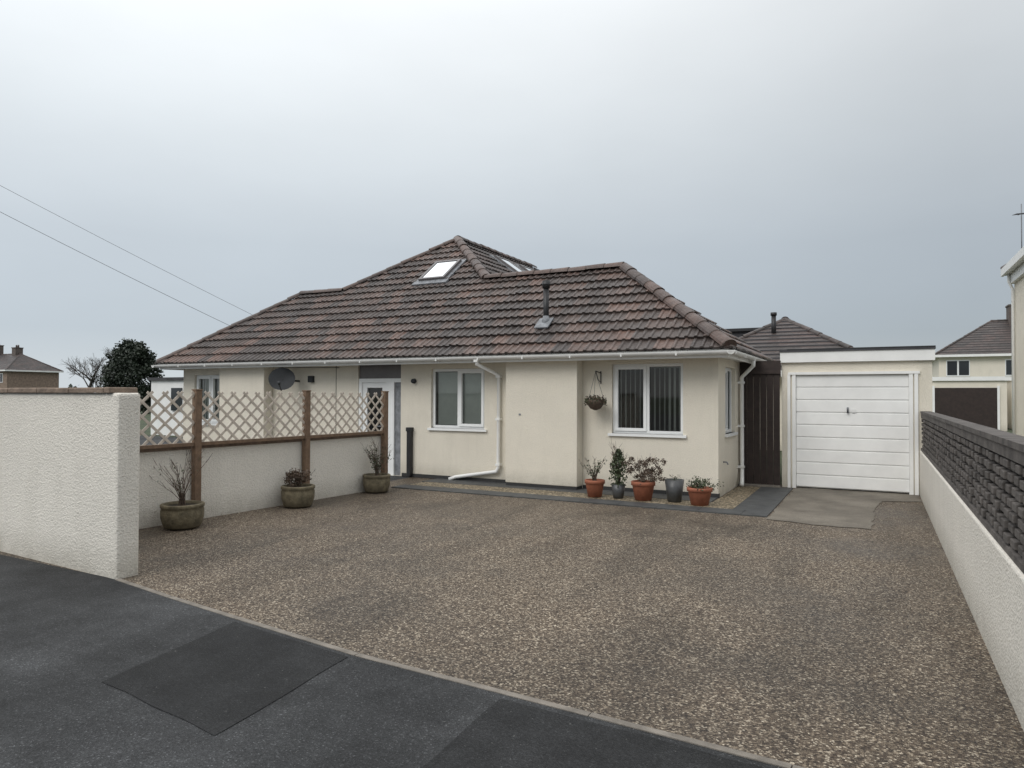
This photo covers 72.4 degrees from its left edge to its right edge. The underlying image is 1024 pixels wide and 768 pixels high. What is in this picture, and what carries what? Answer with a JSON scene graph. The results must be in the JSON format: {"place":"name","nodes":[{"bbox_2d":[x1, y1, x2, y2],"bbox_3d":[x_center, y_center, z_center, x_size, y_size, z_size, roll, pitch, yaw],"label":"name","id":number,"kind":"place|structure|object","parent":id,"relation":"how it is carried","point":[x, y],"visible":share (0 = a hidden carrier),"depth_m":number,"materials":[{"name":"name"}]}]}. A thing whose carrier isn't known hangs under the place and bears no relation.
{"place":"outdoors","nodes":[
{"label":"outdoors","id":0,"kind":"place"},
{"bbox_2d":[0,371,58,387],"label":"walls","id":1,"kind":"structure","parent":0,"point":[16,379],"depth_m":100.16,"materials":[{"name":"brick"}]},
{"bbox_2d":[0,373,2,382],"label":"windows","id":2,"kind":"structure","parent":1,"relation":"attached to","point":[1,377],"depth_m":98.09,"materials":[{"name":"white plastic"}]},
{"bbox_2d":[0,353,62,370],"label":"roof","id":3,"kind":"structure","parent":1,"relation":"on","point":[19,361],"depth_m":101.24,"materials":[{"name":"tile"}]},
{"bbox_2d":[0,345,22,355],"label":"chimney","id":4,"kind":"object","parent":3,"relation":"on","point":[16,350],"visible":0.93,"depth_m":102.50,"materials":[{"name":"brick"}]},
{"bbox_2d":[0,370,63,372],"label":"fascia","id":5,"kind":"structure","parent":1,"relation":"attached to","point":[34,371],"depth_m":99.97,"materials":[{"name":"white paint"}]},
{"bbox_2d":[96,347,146,385],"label":"bare tree","id":6,"kind":"object","parent":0,"point":[106,363],"visible":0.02,"depth_m":71.58,"materials":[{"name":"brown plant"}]},
{"bbox_2d":[140,436,409,480],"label":"path","id":7,"kind":"structure","parent":0,"point":[157,440],"depth_m":24.50,"materials":[{"name":"concrete"}]},
{"bbox_2d":[0,555,781,767],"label":"pavement","id":8,"kind":"structure","parent":0,"point":[71,640],"depth_m":3.73,"materials":[{"name":"grey asphalt"}]},
{"bbox_2d":[102,622,347,735],"bbox_3d":[-1.724,1.709,4.222,1.294,0.001,1.236,0,-1,27],"label":"asphalt patch","id":9,"kind":"object","parent":8,"relation":"on","point":[215,682],"visible":1,"depth_m":4.11,"materials":[{"name":"black asphalt"}]},
{"bbox_2d":[422,698,762,767],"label":"asphalt patch","id":10,"kind":"object","parent":8,"relation":"on","point":[501,733],"visible":1,"depth_m":3.27,"materials":[{"name":"black asphalt"}]},
{"bbox_3d":[-16.346,-2.664,11.940,1.000,8.900,0.280,0,-1,27],"label":"utility pole","id":11,"kind":"object","parent":8,"relation":"on","visible":0},
{"bbox_2d":[1,212,233,327],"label":"overhead wire","id":12,"kind":"object","parent":11,"relation":"attached to","point":[112,268],"visible":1,"depth_m":16.19,"materials":[{"name":"grey metal"}]},
{"bbox_2d":[0,477,1023,767],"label":"driveway","id":13,"kind":"structure","parent":0,"point":[692,625],"depth_m":5.46,"materials":[{"name":"brown gravel"}]},
{"bbox_2d":[149,445,212,529],"bbox_3d":[-4.174,1.257,8.667,0.689,1.015,0.639,0,-1,27],"label":"stone planter","id":14,"kind":"object","parent":13,"relation":"on","point":[182,513],"visible":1,"depth_m":8.51,"materials":[{"name":"stone"}]},
{"bbox_2d":[42,387,388,500],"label":"posts","id":15,"kind":"object","parent":13,"relation":"on","point":[197,442],"visible":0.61,"depth_m":10.72,"materials":[{"name":"brown wood"}]},
{"bbox_2d":[140,390,383,445],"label":"lattice panels","id":16,"kind":"object","parent":15,"relation":"attached to","point":[145,428],"visible":0.81,"depth_m":9.95,"materials":[{"name":"brown wood"}]},
{"bbox_2d":[139,436,380,528],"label":"wall","id":17,"kind":"structure","parent":13,"relation":"on","point":[238,479],"depth_m":9.97,"materials":[{"name":"white paint"}]},
{"bbox_2d":[140,434,380,452],"bbox_3d":[-3.819,0.845,9.972,0.190,0.043,5.791,0,-1,31],"label":"coping","id":18,"kind":"object","parent":17,"relation":"on","point":[232,444],"visible":0.29,"depth_m":9.96,"materials":[{"name":"stone"}]},
{"bbox_2d":[140,431,383,448],"bbox_3d":[-3.657,0.801,9.980,0.060,0.043,5.370,0,-1,31],"label":"bottom rail","id":19,"kind":"object","parent":18,"relation":"on","point":[244,440],"visible":0.76,"depth_m":9.94,"materials":[{"name":"brown wood"}]},
{"bbox_2d":[281,468,314,507],"bbox_3d":[-3.150,1.513,10.319,0.499,0.564,0.494,0,-1,-15],"label":"stone planter","id":20,"kind":"object","parent":13,"relation":"on","point":[298,493],"visible":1,"depth_m":10.17,"materials":[{"name":"stone"}]},
{"bbox_2d":[360,437,393,492],"bbox_3d":[-2.321,1.362,11.889,0.523,0.923,0.536,0,-1,27],"label":"stone planter","id":21,"kind":"object","parent":13,"relation":"on","point":[376,482],"visible":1,"depth_m":11.76,"materials":[{"name":"stone"}]},
{"bbox_2d":[410,482,738,508],"bbox_3d":[0.773,1.837,11.713,5.740,0.001,0.550,0,-1,27],"label":"gravel border","id":22,"kind":"object","parent":13,"relation":"on","point":[585,495],"visible":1,"depth_m":11.73,"materials":[{"name":"beige gravel"}]},
{"bbox_2d":[580,456,605,496],"bbox_3d":[1.355,1.493,11.407,0.452,0.670,0.514,0,-1,27],"label":"terracotta pot","id":23,"kind":"object","parent":22,"relation":"on","point":[594,485],"visible":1,"depth_m":11.30,"materials":[{"name":"ceramic"}]},
{"bbox_2d":[608,441,627,498],"bbox_3d":[1.699,1.345,11.241,0.337,0.964,0.330,0,-1,27],"label":"square pot","id":24,"kind":"object","parent":22,"relation":"on","point":[618,487],"visible":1,"depth_m":11.18,"materials":[{"name":"ceramic"}]},
{"bbox_2d":[621,456,667,500],"bbox_3d":[2.105,1.451,11.053,0.739,0.748,0.658,0,-1,27],"label":"terracotta pot","id":25,"kind":"object","parent":22,"relation":"on","point":[643,488],"visible":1,"depth_m":10.95,"materials":[{"name":"ceramic"}]},
{"bbox_2d":[665,474,683,501],"bbox_3d":[2.525,1.608,10.879,0.300,0.432,0.300,0,-1,27],"label":"grey planter","id":26,"kind":"object","parent":22,"relation":"on","point":[674,488],"visible":1,"depth_m":10.77,"materials":[{"name":"plastic"}]},
{"bbox_2d":[686,476,723,505],"bbox_3d":[2.877,1.606,10.511,0.555,0.426,0.429,0,-1,27],"label":"terracotta pot","id":27,"kind":"object","parent":22,"relation":"on","point":[700,493],"visible":1,"depth_m":10.45,"materials":[{"name":"ceramic"}]},
{"bbox_2d":[713,486,759,503],"bbox_3d":[3.827,1.849,11.787,0.390,0.001,2.400,0,-1,27],"label":"gravel border","id":28,"kind":"object","parent":13,"relation":"on","point":[738,494],"visible":1,"depth_m":11.58,"materials":[{"name":"beige gravel"}]},
{"bbox_2d":[738,361,780,487],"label":"side gate","id":29,"kind":"structure","parent":13,"relation":"on","point":[762,443],"depth_m":12.82,"materials":[{"name":"brown paint"}]},
{"bbox_2d":[766,487,922,528],"bbox_3d":[5.099,1.836,10.518,1.977,0.001,3.869,0,-1,27],"label":"concrete apron","id":30,"kind":"object","parent":13,"relation":"on","point":[838,508],"visible":0.99,"depth_m":10.47,"materials":[{"name":"grey concrete"}]},
{"bbox_2d":[779,345,935,494],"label":"garage","id":31,"kind":"structure","parent":13,"relation":"on","point":[851,419],"depth_m":12.21,"materials":[{"name":"white paint"}]},
{"bbox_2d":[920,451,1023,730],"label":"side boundary wall","id":32,"kind":"structure","parent":13,"relation":"on","point":[989,574],"depth_m":4.67,"materials":[{"name":"white paint"}]},
{"bbox_2d":[920,411,1023,573],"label":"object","id":33,"kind":"structure","parent":32,"relation":"on","point":[1008,445],"depth_m":4.87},
{"bbox_2d":[921,419,1023,561],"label":"bricks","id":34,"kind":"object","parent":33,"relation":"on","point":[985,495],"visible":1,"depth_m":4.91,"materials":[{"name":"grey brick"}]},
{"bbox_2d":[0,0,1023,387],"label":"sky","id":35,"kind":"structure","parent":0,"point":[851,172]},
{"bbox_2d":[140,411,1015,484],"bbox_3d":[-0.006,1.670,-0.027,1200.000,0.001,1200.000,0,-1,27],"label":"ground","id":36,"kind":"structure","parent":0,"point":[143,424],"depth_m":32.10,"materials":[{"name":"grey concrete"}]},
{"bbox_2d":[0,393,139,578],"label":"roadside wall","id":37,"kind":"structure","parent":36,"relation":"on","point":[69,480],"depth_m":6.62,"materials":[{"name":"white paint"}]},
{"bbox_2d":[0,387,137,392],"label":"coping","id":38,"kind":"object","parent":37,"relation":"on","point":[80,390],"visible":1,"depth_m":6.58,"materials":[{"name":"stone"}]},
{"bbox_2d":[63,355,108,386],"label":"bare tree","id":39,"kind":"object","parent":36,"relation":"on","point":[92,379],"visible":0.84,"depth_m":67.39,"materials":[{"name":"brown plant"}]},
{"bbox_2d":[97,338,164,412],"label":"conifer tree","id":40,"kind":"object","parent":36,"relation":"on","point":[132,360],"visible":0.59,"depth_m":58.73,"materials":[{"name":"green plant"}]},
{"bbox_2d":[147,377,183,435],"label":"outbuilding","id":41,"kind":"structure","parent":36,"relation":"on","point":[173,386],"depth_m":28.03,"materials":[{"name":"white paint"}]},
{"bbox_2d":[171,388,181,410],"bbox_3d":[-13.296,0.604,27.731,0.600,0.900,0.050,0,-1,27],"label":"window","id":42,"kind":"structure","parent":41,"relation":"in","point":[174,391],"depth_m":27.72,"materials":[{"name":"grey"}]},
{"bbox_2d":[115,579,804,767],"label":"driveway edging","id":43,"kind":"object","parent":36,"relation":"on","point":[774,762],"visible":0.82,"depth_m":3.86,"materials":[{"name":"concrete"}]},
{"bbox_2d":[151,235,776,497],"bbox_3d":[0.574,-0.961,20.064,13.699,5.903,14.088,0,-1,27],"label":"rendered bungalow","id":44,"kind":"object","parent":36,"relation":"on","point":[480,362],"visible":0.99,"depth_m":13.65,"materials":[{"name":"beige paint"}]},
{"bbox_2d":[0,185,251,314],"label":"overhead wire","id":45,"kind":"object","parent":44,"relation":"attached to","point":[125,250],"visible":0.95,"depth_m":16.35,"materials":[{"name":"grey metal"}]},
{"bbox_2d":[191,375,219,425],"bbox_3d":[-7.258,0.388,16.938,1.200,1.213,0.245,0,-1,27],"label":"window left","id":46,"kind":"structure","parent":44,"relation":"in","point":[211,381],"depth_m":16.98,"materials":[{"name":"white plastic"}]},
{"bbox_2d":[268,368,313,390],"bbox_3d":[-4.799,-0.101,15.175,0.512,0.509,0.871,-1,-1,43],"label":"satellite dish","id":47,"kind":"object","parent":44,"relation":"attached to","point":[281,379],"visible":1,"depth_m":15.14,"materials":[{"name":"grey metal"}]},
{"bbox_2d":[358,364,400,475],"bbox_3d":[-2.728,0.737,14.559,1.110,2.280,0.192,0,-1,27],"label":"front door","id":48,"kind":"structure","parent":44,"relation":"in","point":[386,377],"depth_m":14.40,"materials":[{"name":"white plastic"}]},
{"bbox_2d":[427,368,486,431],"bbox_3d":[-1.031,0.307,13.698,1.340,1.213,0.245,0,-1,27],"label":"window centre","id":49,"kind":"structure","parent":44,"relation":"in","point":[460,391],"depth_m":13.72,"materials":[{"name":"white plastic"}]},
{"bbox_2d":[584,371,606,409],"bbox_3d":[1.436,0.110,12.022,0.406,0.680,0.395,0,-1,-18],"label":"hanging basket","id":50,"kind":"object","parent":44,"relation":"attached to","point":[594,403],"visible":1,"depth_m":11.94,"materials":[{"name":"black metal"}]},
{"bbox_2d":[608,363,686,437],"bbox_3d":[2.322,0.276,11.953,1.360,1.243,0.245,0,-1,27],"label":"window right","id":51,"kind":"structure","parent":44,"relation":"in","point":[646,431],"depth_m":11.95,"materials":[{"name":"white plastic"}]},
{"bbox_2d":[725,368,737,436],"bbox_3d":[3.758,0.311,12.301,0.245,1.193,1.020,0,-1,27],"label":"window side","id":52,"kind":"structure","parent":44,"relation":"in","point":[728,429],"depth_m":12.28,"materials":[{"name":"white plastic"}]},
{"bbox_2d":[726,312,852,450],"bbox_3d":[8.720,-0.122,25.117,8.878,4.420,8.355,0,-1,27],"label":"neighbouring bungalow","id":53,"kind":"object","parent":36,"relation":"on","point":[773,338],"visible":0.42,"depth_m":22.55,"materials":[{"name":"tile"}]},
{"bbox_2d":[391,478,792,516],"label":"slate paving","id":54,"kind":"structure","parent":0,"point":[763,502],"depth_m":11.29,"materials":[{"name":"grey stone"}]},
{"bbox_2d":[932,376,1009,430],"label":"detached garage","id":55,"kind":"structure","parent":0,"point":[980,400],"depth_m":34.34,"materials":[{"name":"white paint"}]},
{"bbox_2d":[932,386,999,429],"bbox_3d":[22.362,1.188,34.504,2.800,2.200,0.090,0,-1,27],"label":"door","id":56,"kind":"structure","parent":55,"relation":"in","point":[981,406],"depth_m":34.39,"materials":[{"name":"brown paint"}]},
{"bbox_2d":[932,356,1011,376],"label":"walls","id":57,"kind":"structure","parent":0,"point":[982,366],"depth_m":55.24,"materials":[{"name":"white paint"}]},
{"bbox_2d":[935,319,1011,354],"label":"roof","id":58,"kind":"structure","parent":57,"relation":"on","point":[991,337],"depth_m":56.30,"materials":[{"name":"tile"}]},
{"bbox_2d":[1005,304,1014,324],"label":"chimney","id":59,"kind":"object","parent":58,"relation":"on","point":[1008,311],"visible":0.17,"depth_m":57.07,"materials":[{"name":"brick"}]},
{"bbox_2d":[935,353,1011,358],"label":"fascia","id":60,"kind":"structure","parent":57,"relation":"attached to","point":[972,355],"depth_m":55.10,"materials":[{"name":"white paint"}]},
{"bbox_2d":[946,359,1011,375],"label":"windows","id":61,"kind":"structure","parent":57,"relation":"attached to","point":[957,367],"depth_m":55.73,"materials":[{"name":"black glass"}]},
{"bbox_2d":[1007,377,1011,428],"bbox_3d":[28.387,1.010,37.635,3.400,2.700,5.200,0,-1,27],"label":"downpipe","id":62,"kind":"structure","parent":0,"point":[1009,404],"depth_m":36.71,"materials":[{"name":"white paint"}]},
{"bbox_2d":[1014,276,1023,435],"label":"walls","id":63,"kind":"structure","parent":0,"point":[1019,348],"depth_m":17.32,"materials":[{"name":"white paint"}]},
{"bbox_2d":[1007,274,1015,433],"bbox_3d":[12.736,-0.516,17.847,0.150,4.600,0.070,0,-1,27],"label":"downpipe","id":64,"kind":"object","parent":63,"relation":"attached to","point":[1012,348],"visible":0.84,"depth_m":17.81,"materials":[{"name":"white paint"}]},
{"bbox_2d":[1001,246,1023,276],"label":"fascia","id":65,"kind":"structure","parent":63,"relation":"attached to","point":[1013,264],"depth_m":16.75,"materials":[{"name":"white paint"}]},
{"bbox_2d":[1010,263,1023,283],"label":"frieze","id":66,"kind":"object","parent":63,"relation":"attached to","point":[1017,274],"visible":1,"depth_m":17.11,"materials":[{"name":"white paint"}]},
{"bbox_3d":[14.209,-4.422,12.019,8.404,2.731,9.853,0,-1,27],"label":"roof","id":67,"kind":"object","parent":63,"relation":"on","visible":0},
{"bbox_2d":[1014,204,1023,247],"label":"aerial","id":68,"kind":"object","parent":67,"relation":"attached to","point":[1021,213],"visible":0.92,"depth_m":17.54,"materials":[{"name":"grey metal"}]}
]}

